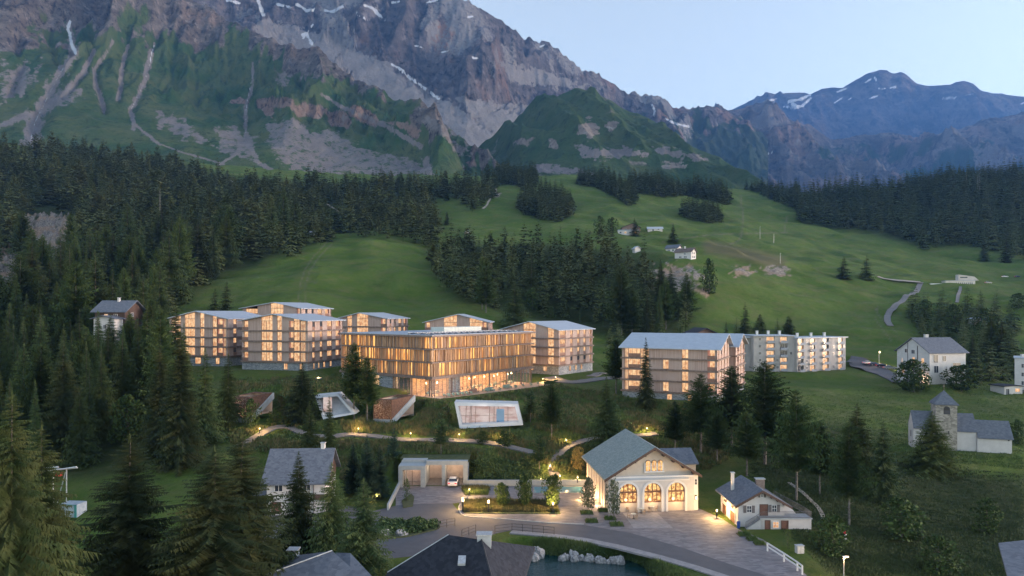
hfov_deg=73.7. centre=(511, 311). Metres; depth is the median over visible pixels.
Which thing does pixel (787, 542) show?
young tree
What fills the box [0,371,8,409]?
spruce tree
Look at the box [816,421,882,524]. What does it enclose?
pine tree
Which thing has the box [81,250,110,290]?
spruce tree
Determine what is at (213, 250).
spruce tree
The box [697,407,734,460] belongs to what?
pine tree
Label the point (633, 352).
window
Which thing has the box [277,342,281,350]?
window
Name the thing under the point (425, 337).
window
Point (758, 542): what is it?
planting square
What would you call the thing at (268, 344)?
window
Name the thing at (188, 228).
spruce tree
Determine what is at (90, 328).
spruce tree
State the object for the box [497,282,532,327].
spruce tree
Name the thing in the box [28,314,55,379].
spruce tree
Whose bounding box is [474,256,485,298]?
larch tree
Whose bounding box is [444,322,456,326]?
window
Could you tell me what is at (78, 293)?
pine tree
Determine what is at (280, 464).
chalet
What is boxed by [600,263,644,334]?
larch tree
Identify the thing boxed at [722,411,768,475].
pine tree
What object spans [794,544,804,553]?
utility cabinet
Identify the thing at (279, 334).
window
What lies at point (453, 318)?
gable window
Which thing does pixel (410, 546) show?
road
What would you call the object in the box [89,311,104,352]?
spruce tree
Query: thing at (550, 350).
window
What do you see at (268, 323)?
window
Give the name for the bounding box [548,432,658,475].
footpath
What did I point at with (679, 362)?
timber apartment house
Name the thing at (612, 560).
boulder
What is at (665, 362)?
window
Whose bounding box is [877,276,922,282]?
gravel track
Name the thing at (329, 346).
window
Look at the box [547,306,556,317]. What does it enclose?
conifer tree
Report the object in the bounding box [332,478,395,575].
spruce tree
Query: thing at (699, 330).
hut
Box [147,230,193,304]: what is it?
spruce tree
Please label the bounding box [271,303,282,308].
gable window
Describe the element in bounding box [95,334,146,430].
spruce tree
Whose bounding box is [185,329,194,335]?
window
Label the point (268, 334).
window
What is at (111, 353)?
spruce tree
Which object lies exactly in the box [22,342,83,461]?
spruce tree
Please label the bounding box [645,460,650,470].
arched window
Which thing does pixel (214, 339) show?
window
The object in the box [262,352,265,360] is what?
window
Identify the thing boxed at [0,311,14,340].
pine tree
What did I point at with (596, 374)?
hotel drive
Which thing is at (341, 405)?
concrete pavilion
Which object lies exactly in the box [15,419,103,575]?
spruce tree
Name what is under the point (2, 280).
pine tree
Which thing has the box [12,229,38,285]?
spruce tree
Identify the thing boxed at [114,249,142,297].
spruce tree
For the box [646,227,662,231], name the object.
barn
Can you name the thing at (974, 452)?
wild grass
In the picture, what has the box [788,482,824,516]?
narrow path
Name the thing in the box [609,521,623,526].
planting square
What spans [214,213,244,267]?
spruce tree
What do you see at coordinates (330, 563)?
slate roofed house
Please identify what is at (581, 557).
boulder
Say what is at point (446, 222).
spruce tree
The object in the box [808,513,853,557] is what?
leafy shrub
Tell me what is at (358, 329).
window
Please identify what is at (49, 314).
spruce tree
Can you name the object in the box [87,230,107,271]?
larch tree
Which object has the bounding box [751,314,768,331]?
larch tree
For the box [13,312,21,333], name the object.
spruce tree
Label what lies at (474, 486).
bed grass
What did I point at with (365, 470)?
spruce tree
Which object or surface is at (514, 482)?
retaining wall
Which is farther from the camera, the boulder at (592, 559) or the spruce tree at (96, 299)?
the spruce tree at (96, 299)
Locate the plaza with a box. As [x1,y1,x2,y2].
[396,486,806,575]
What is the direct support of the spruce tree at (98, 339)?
on the ground at (774, 261)
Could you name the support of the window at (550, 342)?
in the timber apartment house at (561, 347)
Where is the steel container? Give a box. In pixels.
[59,500,86,517]
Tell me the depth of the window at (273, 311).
234.62 m
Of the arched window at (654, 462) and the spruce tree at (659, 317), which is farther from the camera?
the spruce tree at (659, 317)
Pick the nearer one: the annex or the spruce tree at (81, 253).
the annex
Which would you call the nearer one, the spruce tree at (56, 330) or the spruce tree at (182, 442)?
the spruce tree at (182, 442)
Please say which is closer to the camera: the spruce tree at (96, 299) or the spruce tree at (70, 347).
the spruce tree at (70, 347)
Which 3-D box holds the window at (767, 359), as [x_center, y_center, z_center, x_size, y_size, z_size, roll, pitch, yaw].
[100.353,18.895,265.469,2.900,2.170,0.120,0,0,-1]
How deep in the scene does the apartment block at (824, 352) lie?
269.45 m
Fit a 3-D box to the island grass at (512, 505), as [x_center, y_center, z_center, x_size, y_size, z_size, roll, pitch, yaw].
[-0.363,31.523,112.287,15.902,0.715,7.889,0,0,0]
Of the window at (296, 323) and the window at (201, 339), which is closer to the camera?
the window at (296, 323)
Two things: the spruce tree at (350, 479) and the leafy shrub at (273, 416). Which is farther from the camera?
the leafy shrub at (273, 416)
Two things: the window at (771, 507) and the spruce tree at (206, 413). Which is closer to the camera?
the window at (771, 507)
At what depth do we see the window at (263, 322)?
193.72 m
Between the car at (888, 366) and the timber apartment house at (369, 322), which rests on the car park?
the car at (888, 366)
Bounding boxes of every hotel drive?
[543,376,621,383]
[586,372,605,376]
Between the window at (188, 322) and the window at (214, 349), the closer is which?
the window at (214, 349)
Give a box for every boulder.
[394,529,407,535]
[531,552,539,561]
[534,546,544,558]
[558,555,565,561]
[568,549,578,558]
[570,554,578,561]
[578,554,583,560]
[583,553,592,561]
[588,556,594,562]
[594,555,602,563]
[609,556,615,563]
[614,555,623,564]
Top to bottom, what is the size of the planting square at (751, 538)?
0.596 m
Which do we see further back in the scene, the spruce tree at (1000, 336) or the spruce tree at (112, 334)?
the spruce tree at (1000, 336)
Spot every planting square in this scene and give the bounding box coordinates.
[580,509,593,514]
[585,517,598,522]
[597,507,607,511]
[604,515,616,519]
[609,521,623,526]
[736,530,751,536]
[745,535,757,540]
[753,540,765,544]
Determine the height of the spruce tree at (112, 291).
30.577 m
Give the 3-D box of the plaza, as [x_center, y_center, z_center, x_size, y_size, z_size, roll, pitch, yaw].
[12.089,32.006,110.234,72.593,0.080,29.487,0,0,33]
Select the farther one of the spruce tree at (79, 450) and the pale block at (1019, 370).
the pale block at (1019, 370)
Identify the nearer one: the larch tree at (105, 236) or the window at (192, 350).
the window at (192, 350)
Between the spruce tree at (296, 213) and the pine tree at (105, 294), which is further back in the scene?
the spruce tree at (296, 213)
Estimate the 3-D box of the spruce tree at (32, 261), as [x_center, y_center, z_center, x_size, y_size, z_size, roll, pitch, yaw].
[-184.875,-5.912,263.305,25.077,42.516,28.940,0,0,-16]
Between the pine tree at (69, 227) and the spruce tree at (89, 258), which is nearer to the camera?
the spruce tree at (89, 258)
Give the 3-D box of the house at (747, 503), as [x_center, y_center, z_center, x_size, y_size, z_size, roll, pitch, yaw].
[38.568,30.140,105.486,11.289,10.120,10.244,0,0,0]
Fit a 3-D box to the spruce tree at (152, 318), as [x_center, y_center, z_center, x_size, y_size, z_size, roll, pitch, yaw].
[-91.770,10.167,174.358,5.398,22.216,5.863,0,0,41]
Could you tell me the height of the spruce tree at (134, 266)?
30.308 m
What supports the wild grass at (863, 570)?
on the ground at (774, 261)
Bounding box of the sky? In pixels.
[464,0,1023,109]
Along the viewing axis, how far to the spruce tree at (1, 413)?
137.26 m
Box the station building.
[930,275,977,284]
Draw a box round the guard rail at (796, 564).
[767,542,802,574]
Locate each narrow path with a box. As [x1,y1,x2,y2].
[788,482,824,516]
[955,286,961,302]
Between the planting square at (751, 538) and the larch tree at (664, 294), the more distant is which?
the larch tree at (664, 294)
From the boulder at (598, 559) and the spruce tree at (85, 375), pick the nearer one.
the boulder at (598, 559)
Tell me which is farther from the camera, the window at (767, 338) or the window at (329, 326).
the window at (767, 338)
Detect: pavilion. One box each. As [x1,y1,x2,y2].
[231,392,273,422]
[315,392,358,418]
[373,394,414,422]
[454,400,522,428]
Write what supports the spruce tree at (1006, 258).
on the ground at (774, 261)
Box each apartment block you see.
[744,331,796,371]
[794,332,846,371]
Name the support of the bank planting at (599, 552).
on the ground at (774, 261)
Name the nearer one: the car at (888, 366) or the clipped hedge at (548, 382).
the clipped hedge at (548, 382)
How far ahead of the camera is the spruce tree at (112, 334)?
199.48 m
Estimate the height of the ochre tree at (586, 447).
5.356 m
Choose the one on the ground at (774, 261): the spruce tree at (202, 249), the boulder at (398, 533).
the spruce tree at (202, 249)
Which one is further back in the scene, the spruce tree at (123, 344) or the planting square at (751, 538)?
the spruce tree at (123, 344)
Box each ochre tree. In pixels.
[571,446,585,471]
[581,444,590,467]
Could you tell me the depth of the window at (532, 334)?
219.20 m
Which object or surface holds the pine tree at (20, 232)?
on the ground at (774, 261)
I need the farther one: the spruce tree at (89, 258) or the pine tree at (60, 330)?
the spruce tree at (89, 258)
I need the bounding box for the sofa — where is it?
[468,388,478,392]
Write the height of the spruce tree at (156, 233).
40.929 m
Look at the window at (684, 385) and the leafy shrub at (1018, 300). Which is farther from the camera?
the leafy shrub at (1018, 300)
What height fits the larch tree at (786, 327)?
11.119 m
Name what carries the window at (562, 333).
in the timber apartment house at (561, 347)
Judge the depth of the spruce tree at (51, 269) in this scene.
289.47 m
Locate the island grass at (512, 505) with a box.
[463,496,558,511]
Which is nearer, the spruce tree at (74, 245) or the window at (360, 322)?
the window at (360, 322)
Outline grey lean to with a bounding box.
[336,553,370,575]
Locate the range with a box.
[714,70,1023,138]
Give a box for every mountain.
[0,0,501,175]
[193,0,767,184]
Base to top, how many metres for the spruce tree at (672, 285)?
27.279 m
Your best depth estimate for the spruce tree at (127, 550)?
64.83 m
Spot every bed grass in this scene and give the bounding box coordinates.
[461,484,490,488]
[464,487,488,493]
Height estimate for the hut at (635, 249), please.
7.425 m
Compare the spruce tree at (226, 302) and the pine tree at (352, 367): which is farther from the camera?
the spruce tree at (226, 302)
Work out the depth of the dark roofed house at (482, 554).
66.30 m
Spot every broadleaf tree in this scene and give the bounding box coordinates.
[525,287,540,309]
[593,215,607,234]
[607,217,617,234]
[699,258,717,294]
[891,359,931,391]
[909,299,938,324]
[939,364,980,390]
[944,303,971,332]
[972,308,1001,333]
[1010,419,1023,444]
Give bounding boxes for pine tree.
[0,254,53,324]
[0,274,9,301]
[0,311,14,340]
[5,210,34,250]
[12,343,55,424]
[13,228,41,264]
[14,305,51,347]
[42,261,98,340]
[51,317,73,357]
[59,214,83,257]
[61,231,79,267]
[65,326,108,397]
[92,286,117,305]
[108,236,146,280]
[114,313,145,369]
[119,245,147,282]
[122,231,148,261]
[133,345,175,397]
[137,298,158,341]
[138,308,178,385]
[144,253,169,287]
[148,248,166,274]
[209,203,240,235]
[215,208,246,242]
[336,343,367,418]
[351,356,382,419]
[430,419,453,444]
[523,389,538,422]
[530,432,547,469]
[537,383,565,436]
[599,337,622,393]
[658,401,691,447]
[675,372,731,451]
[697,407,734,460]
[713,366,752,446]
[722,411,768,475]
[723,361,802,464]
[761,416,784,465]
[764,388,833,500]
[805,422,838,493]
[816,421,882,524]
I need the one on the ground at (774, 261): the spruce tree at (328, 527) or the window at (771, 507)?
the spruce tree at (328, 527)
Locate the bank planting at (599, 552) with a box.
[532,542,680,575]
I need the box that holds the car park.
[846,356,908,382]
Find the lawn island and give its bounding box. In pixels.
[464,498,560,513]
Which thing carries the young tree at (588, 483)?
on the plaza
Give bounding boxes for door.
[496,409,503,421]
[722,502,726,515]
[730,509,734,523]
[760,504,767,515]
[765,520,770,528]
[781,520,788,528]
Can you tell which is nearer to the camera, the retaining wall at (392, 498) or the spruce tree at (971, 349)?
the retaining wall at (392, 498)
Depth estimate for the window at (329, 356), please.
201.71 m
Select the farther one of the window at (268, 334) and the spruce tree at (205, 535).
the window at (268, 334)
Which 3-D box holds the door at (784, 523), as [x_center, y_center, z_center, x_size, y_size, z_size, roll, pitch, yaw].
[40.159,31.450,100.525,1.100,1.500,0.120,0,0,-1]
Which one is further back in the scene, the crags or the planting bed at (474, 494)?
the crags
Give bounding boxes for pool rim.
[533,486,584,493]
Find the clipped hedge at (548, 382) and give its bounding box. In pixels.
[544,379,558,384]
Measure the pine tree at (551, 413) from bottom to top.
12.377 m
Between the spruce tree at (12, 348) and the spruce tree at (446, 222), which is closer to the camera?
the spruce tree at (12, 348)
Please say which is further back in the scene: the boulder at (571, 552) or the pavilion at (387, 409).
the pavilion at (387, 409)
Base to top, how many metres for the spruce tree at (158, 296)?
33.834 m
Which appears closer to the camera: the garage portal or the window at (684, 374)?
the garage portal
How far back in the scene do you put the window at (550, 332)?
215.04 m
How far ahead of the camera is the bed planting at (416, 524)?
100.59 m
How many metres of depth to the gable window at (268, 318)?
193.23 m
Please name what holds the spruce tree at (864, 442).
on the ground at (774, 261)
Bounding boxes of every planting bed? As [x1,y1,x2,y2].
[380,520,437,538]
[402,494,413,507]
[462,490,488,494]
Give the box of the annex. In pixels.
[90,315,125,346]
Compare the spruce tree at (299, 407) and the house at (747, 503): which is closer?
the house at (747, 503)
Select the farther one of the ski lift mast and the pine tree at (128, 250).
the pine tree at (128, 250)
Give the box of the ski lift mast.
[45,466,77,502]
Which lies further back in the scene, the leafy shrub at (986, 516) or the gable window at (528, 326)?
the gable window at (528, 326)
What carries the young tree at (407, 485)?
on the planting bed at (407, 503)
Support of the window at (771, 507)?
in the house at (747, 503)
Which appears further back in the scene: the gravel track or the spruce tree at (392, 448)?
the gravel track
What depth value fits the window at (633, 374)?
177.62 m
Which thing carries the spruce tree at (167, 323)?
on the ground at (774, 261)
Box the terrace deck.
[415,381,549,398]
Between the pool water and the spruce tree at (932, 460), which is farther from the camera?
the spruce tree at (932, 460)
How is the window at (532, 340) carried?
in the timber apartment house at (561, 347)
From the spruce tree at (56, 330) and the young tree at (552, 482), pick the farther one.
the spruce tree at (56, 330)
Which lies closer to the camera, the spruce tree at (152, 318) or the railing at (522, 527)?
the railing at (522, 527)
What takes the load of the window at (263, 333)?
in the timber apartment house at (292, 342)
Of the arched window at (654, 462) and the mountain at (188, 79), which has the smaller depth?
the arched window at (654, 462)
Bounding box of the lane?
[884,281,923,325]
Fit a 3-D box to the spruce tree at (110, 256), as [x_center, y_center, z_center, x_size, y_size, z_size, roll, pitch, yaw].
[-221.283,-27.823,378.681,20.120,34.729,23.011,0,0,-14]
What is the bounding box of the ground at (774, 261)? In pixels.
[0,143,1023,575]
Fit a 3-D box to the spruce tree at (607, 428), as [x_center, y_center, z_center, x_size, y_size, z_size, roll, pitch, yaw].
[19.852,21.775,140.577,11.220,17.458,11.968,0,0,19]
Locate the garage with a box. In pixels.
[988,383,1023,394]
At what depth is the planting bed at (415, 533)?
98.09 m
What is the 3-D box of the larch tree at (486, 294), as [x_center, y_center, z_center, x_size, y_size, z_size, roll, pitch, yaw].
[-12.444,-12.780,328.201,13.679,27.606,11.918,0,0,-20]
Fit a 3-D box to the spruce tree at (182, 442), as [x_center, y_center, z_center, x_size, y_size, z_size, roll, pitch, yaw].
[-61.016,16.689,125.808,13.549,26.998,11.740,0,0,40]
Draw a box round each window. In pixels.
[185,313,194,318]
[185,319,194,326]
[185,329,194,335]
[185,338,194,345]
[186,347,194,354]
[195,357,200,363]
[200,319,203,326]
[200,329,203,336]
[200,338,203,345]
[213,319,216,326]
[213,329,216,336]
[213,338,216,345]
[213,348,216,355]
[246,309,257,313]
[262,321,265,329]
[262,332,265,339]
[262,342,265,350]
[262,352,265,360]
[266,315,271,320]
[266,321,271,329]
[266,332,271,339]
[266,342,271,350]
[266,352,271,360]
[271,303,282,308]
[271,309,282,313]
[274,486,282,491]
[277,321,281,329]
[277,332,281,339]
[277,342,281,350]
[277,353,281,360]
[294,321,298,329]
[294,332,298,340]
[294,342,298,350]
[294,353,298,360]
[327,321,331,328]
[327,331,331,338]
[327,341,331,348]
[327,351,331,358]
[347,319,351,325]
[357,314,367,318]
[357,319,367,325]
[357,328,367,331]
[425,337,428,347]
[435,337,438,347]
[439,363,443,375]
[444,315,456,321]
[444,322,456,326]
[470,318,482,321]
[470,322,482,329]
[524,323,535,329]
[524,330,535,336]
[531,339,535,345]
[531,348,535,354]
[548,330,553,337]
[548,339,553,346]
[548,348,553,355]
[548,357,553,364]
[558,331,564,337]
[558,339,564,346]
[558,348,564,355]
[558,357,564,364]
[620,484,636,502]
[628,348,639,356]
[628,359,639,367]
[628,370,639,378]
[628,380,639,389]
[644,483,660,502]
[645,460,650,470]
[652,460,656,470]
[658,460,662,470]
[663,360,668,368]
[663,382,668,390]
[668,483,684,501]
[682,350,687,358]
[682,360,687,369]
[682,372,687,380]
[682,383,687,391]
[744,506,754,512]
[766,337,773,341]
[766,344,773,348]
[766,351,773,355]
[766,358,773,362]
[769,505,779,510]
[772,521,778,527]
[933,355,937,362]
[934,366,938,372]
[944,406,949,414]
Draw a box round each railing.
[438,518,452,528]
[495,523,553,533]
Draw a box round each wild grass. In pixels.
[227,375,756,476]
[743,375,1023,468]
[745,435,1023,575]
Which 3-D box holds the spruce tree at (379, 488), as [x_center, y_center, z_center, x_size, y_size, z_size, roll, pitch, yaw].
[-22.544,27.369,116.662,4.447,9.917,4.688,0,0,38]
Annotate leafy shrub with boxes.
[106,394,148,443]
[241,397,261,427]
[266,408,282,424]
[475,431,489,443]
[495,430,513,447]
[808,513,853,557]
[876,496,929,541]
[915,534,968,575]
[969,497,1004,533]
[1008,293,1023,307]
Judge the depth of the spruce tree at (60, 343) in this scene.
181.13 m
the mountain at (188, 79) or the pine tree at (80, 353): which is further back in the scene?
the mountain at (188, 79)
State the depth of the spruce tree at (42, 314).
222.23 m
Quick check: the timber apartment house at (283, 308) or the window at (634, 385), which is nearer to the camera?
the window at (634, 385)
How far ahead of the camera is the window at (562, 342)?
214.98 m
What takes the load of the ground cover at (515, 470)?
on the ground at (774, 261)
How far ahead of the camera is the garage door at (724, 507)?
107.92 m
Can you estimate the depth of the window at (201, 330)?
205.11 m
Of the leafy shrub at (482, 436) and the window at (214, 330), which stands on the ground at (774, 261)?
the leafy shrub at (482, 436)
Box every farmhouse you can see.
[618,223,640,234]
[664,244,682,251]
[673,246,697,259]
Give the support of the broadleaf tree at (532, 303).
on the ground at (774, 261)
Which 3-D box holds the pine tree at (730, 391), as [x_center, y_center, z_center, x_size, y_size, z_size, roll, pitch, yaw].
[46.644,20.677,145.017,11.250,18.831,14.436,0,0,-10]
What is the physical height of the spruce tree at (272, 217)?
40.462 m
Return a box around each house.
[166,311,262,365]
[237,314,345,370]
[239,302,333,316]
[260,547,359,575]
[338,312,410,331]
[385,531,534,575]
[422,314,494,329]
[500,321,594,374]
[618,333,732,400]
[704,333,748,389]
[715,472,812,529]
[894,334,969,383]
[998,540,1023,575]
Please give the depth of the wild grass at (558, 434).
148.64 m
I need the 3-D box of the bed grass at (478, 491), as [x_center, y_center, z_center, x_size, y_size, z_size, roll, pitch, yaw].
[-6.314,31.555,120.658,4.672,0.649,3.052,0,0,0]
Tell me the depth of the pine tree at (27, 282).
247.74 m
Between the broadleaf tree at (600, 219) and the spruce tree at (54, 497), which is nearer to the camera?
the spruce tree at (54, 497)
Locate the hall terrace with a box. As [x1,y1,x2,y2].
[623,513,672,527]
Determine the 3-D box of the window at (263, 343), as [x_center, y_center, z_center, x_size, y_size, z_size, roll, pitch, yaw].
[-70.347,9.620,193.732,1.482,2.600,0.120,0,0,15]
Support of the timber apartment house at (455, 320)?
on the ground at (774, 261)
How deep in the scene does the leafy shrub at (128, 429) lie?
139.60 m
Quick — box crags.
[679,99,1023,191]
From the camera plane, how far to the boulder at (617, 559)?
90.98 m
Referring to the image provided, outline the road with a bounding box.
[253,488,765,575]
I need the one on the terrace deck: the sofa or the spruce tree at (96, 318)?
the sofa
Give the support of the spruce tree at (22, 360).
on the ground at (774, 261)
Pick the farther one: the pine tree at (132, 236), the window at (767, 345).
the pine tree at (132, 236)
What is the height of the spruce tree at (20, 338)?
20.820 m
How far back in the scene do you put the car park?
269.48 m
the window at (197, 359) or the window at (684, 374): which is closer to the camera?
the window at (684, 374)
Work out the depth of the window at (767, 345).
265.47 m
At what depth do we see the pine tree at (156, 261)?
302.25 m
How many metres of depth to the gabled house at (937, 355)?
230.70 m
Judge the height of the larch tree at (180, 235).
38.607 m
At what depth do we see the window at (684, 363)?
171.82 m
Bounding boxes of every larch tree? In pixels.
[0,238,3,262]
[28,234,54,276]
[69,244,83,277]
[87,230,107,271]
[98,223,118,258]
[113,267,135,299]
[146,264,164,302]
[159,216,196,278]
[472,257,498,312]
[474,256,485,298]
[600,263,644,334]
[618,288,645,332]
[654,279,677,328]
[672,273,700,318]
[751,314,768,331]
[781,317,796,334]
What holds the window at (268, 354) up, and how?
in the timber apartment house at (292, 342)
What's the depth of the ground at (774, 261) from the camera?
369.68 m
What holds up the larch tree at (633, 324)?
on the ground at (774, 261)
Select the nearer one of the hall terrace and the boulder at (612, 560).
the boulder at (612, 560)
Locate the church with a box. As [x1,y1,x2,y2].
[908,386,1013,453]
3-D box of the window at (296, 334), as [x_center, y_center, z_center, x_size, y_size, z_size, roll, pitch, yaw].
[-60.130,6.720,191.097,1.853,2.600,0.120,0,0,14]
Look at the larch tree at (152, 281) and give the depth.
252.55 m
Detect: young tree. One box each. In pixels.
[402,478,410,499]
[493,482,510,504]
[514,475,532,504]
[541,474,563,505]
[579,476,595,509]
[605,478,622,519]
[783,529,791,548]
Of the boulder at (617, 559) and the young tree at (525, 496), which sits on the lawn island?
the young tree at (525, 496)
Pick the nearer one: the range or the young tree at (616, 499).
the young tree at (616, 499)
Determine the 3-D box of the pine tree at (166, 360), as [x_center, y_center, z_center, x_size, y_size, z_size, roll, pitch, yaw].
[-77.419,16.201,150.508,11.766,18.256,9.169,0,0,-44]
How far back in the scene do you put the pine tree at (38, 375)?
139.36 m
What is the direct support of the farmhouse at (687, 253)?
on the ground at (774, 261)
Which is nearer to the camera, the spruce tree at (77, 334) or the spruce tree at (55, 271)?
the spruce tree at (77, 334)
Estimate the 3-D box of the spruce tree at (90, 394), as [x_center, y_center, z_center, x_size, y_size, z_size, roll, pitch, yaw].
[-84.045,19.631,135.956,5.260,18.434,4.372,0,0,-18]
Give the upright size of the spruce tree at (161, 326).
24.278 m
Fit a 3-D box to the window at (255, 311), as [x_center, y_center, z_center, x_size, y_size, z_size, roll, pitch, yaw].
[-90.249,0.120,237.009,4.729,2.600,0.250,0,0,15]
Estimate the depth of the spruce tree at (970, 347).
269.33 m
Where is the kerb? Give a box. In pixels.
[458,503,577,523]
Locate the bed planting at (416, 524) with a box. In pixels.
[374,516,440,535]
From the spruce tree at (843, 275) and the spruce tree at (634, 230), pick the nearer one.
the spruce tree at (843, 275)
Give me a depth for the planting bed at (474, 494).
119.14 m
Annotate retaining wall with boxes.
[387,482,399,509]
[466,480,585,485]
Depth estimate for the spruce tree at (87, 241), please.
406.54 m
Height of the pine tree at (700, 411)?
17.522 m
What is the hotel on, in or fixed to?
on the ground at (774, 261)
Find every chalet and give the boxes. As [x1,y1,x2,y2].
[90,297,145,341]
[262,442,340,514]
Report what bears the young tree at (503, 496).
on the lawn island
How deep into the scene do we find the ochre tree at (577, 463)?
132.34 m
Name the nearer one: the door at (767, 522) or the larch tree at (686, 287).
the door at (767, 522)
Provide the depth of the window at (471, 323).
235.42 m
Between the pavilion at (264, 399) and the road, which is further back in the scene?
the pavilion at (264, 399)
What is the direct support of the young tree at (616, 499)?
in the planting square at (606, 517)
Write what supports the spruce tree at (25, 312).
on the ground at (774, 261)
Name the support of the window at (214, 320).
in the timber apartment house at (217, 335)
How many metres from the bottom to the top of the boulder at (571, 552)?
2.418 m
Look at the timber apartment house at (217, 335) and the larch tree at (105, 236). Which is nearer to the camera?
the timber apartment house at (217, 335)
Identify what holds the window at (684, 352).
in the timber apartment house at (679, 362)
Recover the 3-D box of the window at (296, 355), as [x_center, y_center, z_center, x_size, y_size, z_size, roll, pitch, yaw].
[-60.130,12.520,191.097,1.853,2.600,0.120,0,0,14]
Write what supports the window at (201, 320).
in the timber apartment house at (217, 335)
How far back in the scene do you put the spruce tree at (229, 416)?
145.65 m
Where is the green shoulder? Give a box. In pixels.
[469,86,765,188]
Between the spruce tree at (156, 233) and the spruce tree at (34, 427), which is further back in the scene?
the spruce tree at (156, 233)
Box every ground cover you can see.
[469,456,548,479]
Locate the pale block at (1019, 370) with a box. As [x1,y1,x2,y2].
[1013,354,1023,392]
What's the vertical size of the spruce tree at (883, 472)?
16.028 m
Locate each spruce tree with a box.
[0,303,18,350]
[0,322,14,384]
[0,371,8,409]
[0,378,24,462]
[0,390,84,575]
[0,399,6,448]
[1,324,19,400]
[2,345,32,405]
[3,344,33,420]
[5,275,24,324]
[7,330,35,391]
[11,316,25,339]
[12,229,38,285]
[12,369,32,452]
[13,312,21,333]
[14,243,51,311]
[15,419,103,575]
[17,321,30,353]
[19,292,30,326]
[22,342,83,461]
[25,380,44,466]
[26,307,57,374]
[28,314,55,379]
[34,291,46,316]
[37,304,49,333]
[41,259,62,306]
[43,280,61,316]
[47,304,55,340]
[48,283,63,330]
[49,229,69,288]
[50,258,59,286]
[51,245,75,344]
[51,311,66,360]
[51,324,70,383]
[56,390,102,471]
[57,322,73,358]
[63,333,78,384]
[64,235,82,274]
[66,433,186,575]
[71,310,89,350]
[72,255,110,339]
[77,237,105,282]
[78,241,86,266]
[78,341,95,414]
[80,302,89,335]
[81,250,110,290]
[82,227,93,254]
[82,302,95,339]
[82,365,103,453]
[83,329,120,409]
[87,347,121,445]
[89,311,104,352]
[92,318,105,361]
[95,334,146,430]
[101,233,119,287]
[101,315,119,370]
[107,268,117,299]
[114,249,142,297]
[117,326,128,370]
[127,252,138,279]
[130,275,159,311]
[130,305,153,381]
[130,322,152,413]
[134,346,172,459]
[138,220,145,257]
[142,272,152,298]
[144,313,155,378]
[144,331,208,477]
[146,212,166,259]
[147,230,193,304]
[147,304,169,391]
[148,445,284,575]
[151,264,172,326]
[155,232,166,257]
[164,429,302,575]
[165,311,173,341]
[168,304,192,384]
[177,323,197,404]
[183,222,195,251]
[186,221,217,280]
[192,348,228,447]
[204,226,220,278]
[208,292,221,310]
[213,354,244,427]
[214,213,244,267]
[219,280,233,310]
[261,194,278,244]
[270,451,318,554]
[280,363,325,426]
[288,193,303,240]
[295,402,321,447]
[302,462,350,553]
[320,397,339,457]
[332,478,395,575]
[341,444,360,493]
[352,435,374,494]
[368,444,391,498]
[384,425,401,457]
[444,213,449,224]
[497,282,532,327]
[522,252,541,301]
[581,376,627,452]
[630,219,641,236]
[635,339,657,411]
[639,291,654,332]
[650,260,665,310]
[654,285,665,332]
[661,268,684,320]
[667,225,678,243]
[738,306,752,333]
[831,403,877,484]
[836,259,854,279]
[858,259,875,280]
[860,421,905,505]
[896,411,970,481]
[964,327,982,374]
[966,331,983,380]
[977,242,992,261]
[980,312,997,360]
[987,319,1016,367]
[998,239,1014,262]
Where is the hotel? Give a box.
[338,326,535,396]
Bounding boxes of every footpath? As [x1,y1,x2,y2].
[237,425,532,454]
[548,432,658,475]
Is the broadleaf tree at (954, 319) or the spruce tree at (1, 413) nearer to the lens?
the spruce tree at (1, 413)
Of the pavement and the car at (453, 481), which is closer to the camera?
the pavement
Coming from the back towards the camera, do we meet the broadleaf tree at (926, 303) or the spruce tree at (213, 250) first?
the spruce tree at (213, 250)
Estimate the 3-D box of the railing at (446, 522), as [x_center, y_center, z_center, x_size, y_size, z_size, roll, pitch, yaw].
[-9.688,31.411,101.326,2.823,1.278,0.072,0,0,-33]
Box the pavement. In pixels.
[510,530,727,575]
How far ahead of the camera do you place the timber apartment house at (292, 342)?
193.55 m
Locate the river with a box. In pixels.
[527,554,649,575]
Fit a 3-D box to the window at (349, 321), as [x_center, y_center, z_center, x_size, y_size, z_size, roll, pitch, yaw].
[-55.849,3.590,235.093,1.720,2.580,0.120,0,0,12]
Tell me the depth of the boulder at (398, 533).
97.44 m
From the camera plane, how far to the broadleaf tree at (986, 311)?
352.15 m
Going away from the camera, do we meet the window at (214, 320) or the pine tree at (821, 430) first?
the pine tree at (821, 430)
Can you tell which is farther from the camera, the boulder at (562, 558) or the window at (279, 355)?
the window at (279, 355)
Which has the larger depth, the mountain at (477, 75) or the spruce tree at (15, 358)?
the mountain at (477, 75)
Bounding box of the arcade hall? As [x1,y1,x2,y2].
[582,429,701,512]
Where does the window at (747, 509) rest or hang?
in the house at (747, 503)
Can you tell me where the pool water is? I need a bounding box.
[534,487,582,492]
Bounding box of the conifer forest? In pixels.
[0,130,1023,385]
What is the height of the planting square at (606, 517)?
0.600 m
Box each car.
[448,477,458,486]
[883,365,896,368]
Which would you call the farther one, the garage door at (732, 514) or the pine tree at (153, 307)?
the pine tree at (153, 307)
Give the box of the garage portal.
[398,454,470,486]
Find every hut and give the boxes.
[632,246,640,252]
[683,327,716,332]
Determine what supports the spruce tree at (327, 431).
on the ground at (774, 261)

